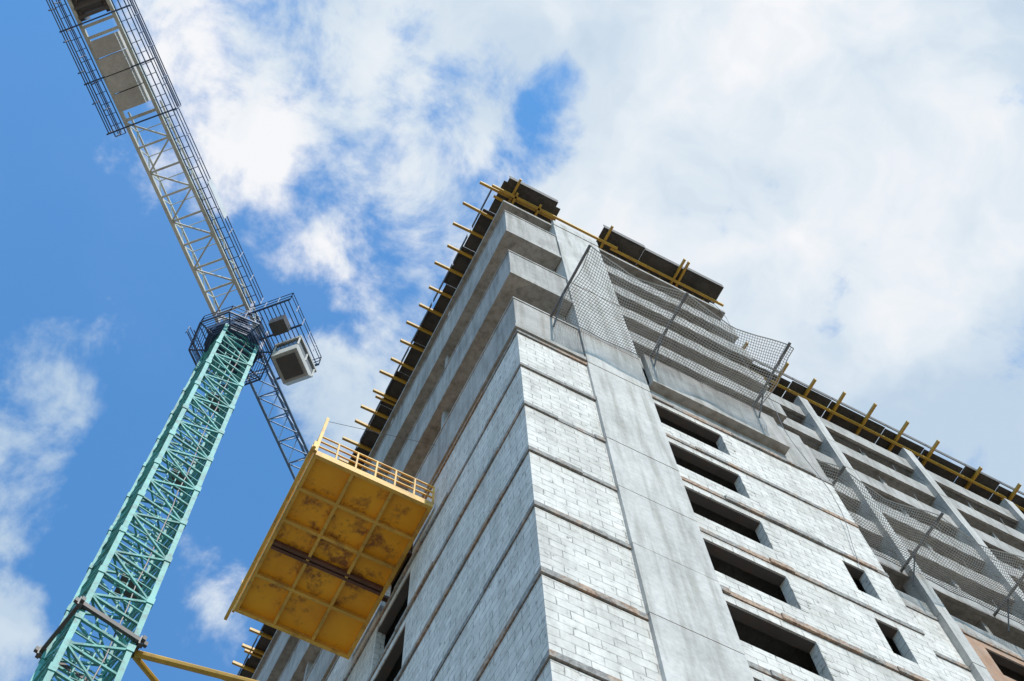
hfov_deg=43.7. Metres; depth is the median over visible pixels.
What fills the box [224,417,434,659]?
loading platform
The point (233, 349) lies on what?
tower crane
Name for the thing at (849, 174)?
sky
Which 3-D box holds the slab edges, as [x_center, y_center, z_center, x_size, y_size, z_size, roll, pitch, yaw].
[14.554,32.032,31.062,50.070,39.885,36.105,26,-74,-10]
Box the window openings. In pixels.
[384,416,1023,680]
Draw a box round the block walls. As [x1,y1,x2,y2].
[327,333,1023,680]
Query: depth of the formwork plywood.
64.01 m
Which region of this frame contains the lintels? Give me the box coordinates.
[374,404,1023,680]
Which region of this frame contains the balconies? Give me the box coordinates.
[251,200,1023,680]
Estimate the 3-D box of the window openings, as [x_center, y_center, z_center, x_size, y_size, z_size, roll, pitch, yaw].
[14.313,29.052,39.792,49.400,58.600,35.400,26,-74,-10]
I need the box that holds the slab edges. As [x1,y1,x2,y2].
[325,329,1023,680]
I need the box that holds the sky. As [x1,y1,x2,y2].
[0,0,1023,680]
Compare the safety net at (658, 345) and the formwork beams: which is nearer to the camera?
the safety net at (658, 345)
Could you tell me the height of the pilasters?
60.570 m
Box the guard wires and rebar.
[551,222,1023,614]
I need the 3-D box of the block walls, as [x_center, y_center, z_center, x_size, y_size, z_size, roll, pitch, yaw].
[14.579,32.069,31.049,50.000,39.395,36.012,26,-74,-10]
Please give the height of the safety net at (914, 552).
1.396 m
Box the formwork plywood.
[237,176,1023,678]
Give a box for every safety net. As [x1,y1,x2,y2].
[550,244,793,417]
[817,460,1023,631]
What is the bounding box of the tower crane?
[30,0,321,680]
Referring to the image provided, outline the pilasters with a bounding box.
[549,220,1023,680]
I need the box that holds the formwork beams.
[224,179,1023,680]
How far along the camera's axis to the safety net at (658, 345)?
44.00 m
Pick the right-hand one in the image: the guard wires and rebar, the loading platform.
the guard wires and rebar
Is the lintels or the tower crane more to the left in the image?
the tower crane

